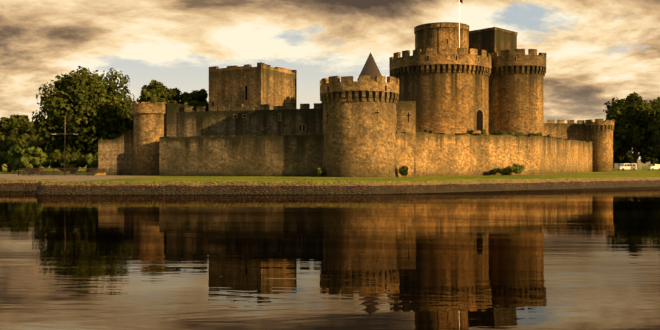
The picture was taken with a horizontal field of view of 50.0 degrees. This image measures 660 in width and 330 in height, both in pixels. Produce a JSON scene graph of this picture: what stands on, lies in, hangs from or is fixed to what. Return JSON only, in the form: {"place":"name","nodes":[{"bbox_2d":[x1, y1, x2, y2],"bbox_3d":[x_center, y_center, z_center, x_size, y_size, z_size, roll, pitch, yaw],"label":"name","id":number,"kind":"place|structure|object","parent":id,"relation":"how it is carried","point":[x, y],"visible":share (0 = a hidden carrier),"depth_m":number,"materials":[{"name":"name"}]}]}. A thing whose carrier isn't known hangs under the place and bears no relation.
{"place":"outdoors","nodes":[
{"label":"outdoors","id":0,"kind":"place"},
{"bbox_2d":[0,174,151,180],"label":"quay pavement","id":1,"kind":"structure","parent":0,"point":[74,177],"depth_m":97.51,"materials":[{"name":"beige concrete"}]},
{"bbox_2d":[18,168,104,175],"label":"quay railing","id":2,"kind":"object","parent":1,"relation":"on","point":[43,171],"visible":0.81,"depth_m":101.98,"materials":[{"name":"grey metal"}]},
{"bbox_2d":[52,117,77,174],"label":"quay lamp post","id":3,"kind":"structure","parent":1,"relation":"on","point":[65,133],"depth_m":115.80,"materials":[{"name":"grey metal"}]},
{"bbox_2d":[95,172,104,175],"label":"bench","id":4,"kind":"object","parent":1,"relation":"on","point":[99,173],"depth_m":101.64,"materials":[{"name":"brown wood"}]},
{"bbox_2d":[4,159,650,165],"bbox_3d":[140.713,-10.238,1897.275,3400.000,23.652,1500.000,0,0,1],"label":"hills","id":5,"kind":"structure","parent":0,"point":[643,164],"depth_m":1769.50,"materials":[{"name":"green plant"}]},
{"bbox_2d":[0,186,659,329],"bbox_3d":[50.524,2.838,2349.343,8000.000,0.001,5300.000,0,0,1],"label":"river water","id":6,"kind":"structure","parent":0,"point":[570,259],"depth_m":20.82,"materials":[{"name":"brown liquid"}]},
{"bbox_2d":[0,177,659,193],"bbox_3d":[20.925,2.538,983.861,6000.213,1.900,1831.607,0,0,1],"label":"grassy bank","id":7,"kind":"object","parent":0,"point":[42,186],"visible":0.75,"depth_m":69.30,"materials":[{"name":"green plant"}]},
{"bbox_2d":[0,166,659,180],"bbox_3d":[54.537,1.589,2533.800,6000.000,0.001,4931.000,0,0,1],"label":"grass","id":8,"kind":"structure","parent":0,"point":[645,172],"depth_m":89.93,"materials":[{"name":"green plant"}]},
{"bbox_2d":[0,137,16,170],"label":"tree","id":9,"kind":"object","parent":8,"relation":"on","point":[6,145],"visible":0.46,"depth_m":171.73,"materials":[{"name":"green plant"}]},
{"bbox_2d":[0,151,19,171],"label":"bush","id":10,"kind":"object","parent":8,"relation":"on","point":[4,157],"visible":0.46,"depth_m":160.26,"materials":[{"name":"green plant"}]},
{"bbox_2d":[0,114,29,170],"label":"tree","id":11,"kind":"object","parent":8,"relation":"on","point":[11,125],"visible":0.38,"depth_m":194.98,"materials":[{"name":"green plant"}]},
{"bbox_2d":[4,121,46,170],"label":"tree","id":12,"kind":"object","parent":8,"relation":"on","point":[25,132],"visible":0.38,"depth_m":180.76,"materials":[{"name":"green plant"}]},
{"bbox_2d":[14,147,47,173],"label":"willow tree","id":13,"kind":"object","parent":8,"relation":"on","point":[32,157],"visible":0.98,"depth_m":131.15,"materials":[{"name":"green plant"}]},
{"bbox_2d":[7,140,54,167],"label":"bush","id":14,"kind":"object","parent":8,"relation":"on","point":[14,152],"visible":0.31,"depth_m":149.45,"materials":[{"name":"green plant"}]},
{"bbox_2d":[29,152,51,172],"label":"bush","id":15,"kind":"object","parent":8,"relation":"on","point":[48,160],"visible":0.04,"depth_m":139.84,"materials":[{"name":"green plant"}]},
{"bbox_2d":[49,149,76,170],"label":"bush","id":16,"kind":"object","parent":8,"relation":"on","point":[55,158],"visible":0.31,"depth_m":133.70,"materials":[{"name":"green plant"}]},
{"bbox_2d":[59,153,86,173],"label":"bush","id":17,"kind":"object","parent":8,"relation":"on","point":[74,161],"visible":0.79,"depth_m":127.69,"materials":[{"name":"green plant"}]},
{"bbox_2d":[32,66,136,170],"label":"oak tree","id":18,"kind":"object","parent":8,"relation":"on","point":[93,108],"visible":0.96,"depth_m":144.62,"materials":[{"name":"green plant"}]},
{"bbox_2d":[86,152,97,170],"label":"bush","id":19,"kind":"object","parent":8,"relation":"on","point":[91,160],"visible":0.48,"depth_m":125.43,"materials":[{"name":"green plant"}]},
{"bbox_2d":[136,80,181,103],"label":"tree","id":20,"kind":"object","parent":8,"relation":"on","point":[154,91],"visible":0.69,"depth_m":135.01,"materials":[{"name":"green plant"}]},
{"bbox_2d":[179,89,208,111],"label":"tree","id":21,"kind":"object","parent":8,"relation":"on","point":[194,98],"visible":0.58,"depth_m":135.79,"materials":[{"name":"green plant"}]},
{"bbox_2d":[315,168,325,176],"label":"bush","id":22,"kind":"object","parent":8,"relation":"on","point":[319,172],"visible":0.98,"depth_m":93.89,"materials":[{"name":"green plant"}]},
{"bbox_2d":[98,22,613,176],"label":"castle","id":23,"kind":"structure","parent":8,"relation":"on","point":[443,95],"depth_m":106.81,"materials":[{"name":"stone"}]},
{"bbox_2d":[212,39,515,130],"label":"wall openings","id":24,"kind":"object","parent":23,"relation":"on","point":[479,120],"depth_m":117.91,"materials":[{"name":"black"}]},
{"bbox_2d":[211,38,516,131],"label":"opening surrounds","id":25,"kind":"object","parent":23,"relation":"attached to","point":[329,91],"visible":0.44,"depth_m":102.34,"materials":[{"name":"brown stone"}]},
{"bbox_2d":[357,52,381,80],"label":"conical roof","id":26,"kind":"structure","parent":23,"relation":"on","point":[370,68],"depth_m":98.16,"materials":[{"name":"stone"}]},
{"bbox_2d":[424,129,473,134],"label":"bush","id":27,"kind":"object","parent":23,"relation":"on","point":[471,132],"depth_m":105.59,"materials":[{"name":"green plant"}]},
{"bbox_2d":[459,0,462,47],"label":"flagpole","id":28,"kind":"object","parent":23,"relation":"on","point":[461,1],"visible":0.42,"depth_m":118.01,"materials":[{"name":"grey metal"}]},
{"bbox_2d":[481,129,550,137],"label":"bush","id":29,"kind":"object","parent":23,"relation":"on","point":[483,131],"depth_m":112.74,"materials":[{"name":"green plant"}]},
{"bbox_2d":[515,132,523,135],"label":"wall top bush","id":30,"kind":"object","parent":23,"relation":"on","point":[519,133],"visible":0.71,"depth_m":114.39,"materials":[{"name":"green plant"}]},
{"bbox_2d":[398,166,408,175],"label":"bush","id":31,"kind":"object","parent":8,"relation":"on","point":[403,170],"visible":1,"depth_m":94.07,"materials":[{"name":"green plant"}]},
{"bbox_2d":[490,168,502,174],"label":"bush","id":32,"kind":"object","parent":8,"relation":"on","point":[494,171],"visible":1,"depth_m":106.72,"materials":[{"name":"green plant"}]},
{"bbox_2d":[503,164,524,174],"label":"bush","id":33,"kind":"object","parent":8,"relation":"on","point":[516,169],"visible":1,"depth_m":109.91,"materials":[{"name":"green plant"}]},
{"bbox_2d":[613,151,639,164],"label":"hedge","id":34,"kind":"object","parent":8,"relation":"on","point":[627,157],"visible":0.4,"depth_m":244.86,"materials":[{"name":"green plant"}]},
{"bbox_2d":[617,163,636,170],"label":"van","id":35,"kind":"object","parent":8,"relation":"on","point":[625,166],"visible":0.77,"depth_m":200.14,"materials":[{"name":"white paint"}]},
{"bbox_2d":[613,163,642,170],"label":"fence panels","id":36,"kind":"object","parent":8,"relation":"on","point":[637,167],"visible":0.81,"depth_m":200.01,"materials":[{"name":"grey"}]},
{"bbox_2d":[603,92,659,169],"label":"tree","id":37,"kind":"object","parent":8,"relation":"on","point":[634,115],"visible":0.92,"depth_m":222.85,"materials":[{"name":"green plant"}]},
{"bbox_2d":[640,153,659,169],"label":"hedge","id":38,"kind":"object","parent":8,"relation":"on","point":[655,159],"visible":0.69,"depth_m":240.92,"materials":[{"name":"green plant"}]},
{"bbox_2d":[646,164,659,169],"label":"white van","id":39,"kind":"object","parent":8,"relation":"on","point":[653,166],"visible":1,"depth_m":211.10,"materials":[{"name":"white paint"}]},
{"bbox_2d":[650,118,659,154],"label":"tree","id":40,"kind":"object","parent":8,"relation":"on","point":[656,135],"visible":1,"depth_m":213.40,"materials":[{"name":"green plant"}]},
{"bbox_2d":[0,0,659,158],"label":"sky","id":41,"kind":"structure","parent":0,"point":[597,52],"materials":[{"name":"white"}]}
]}

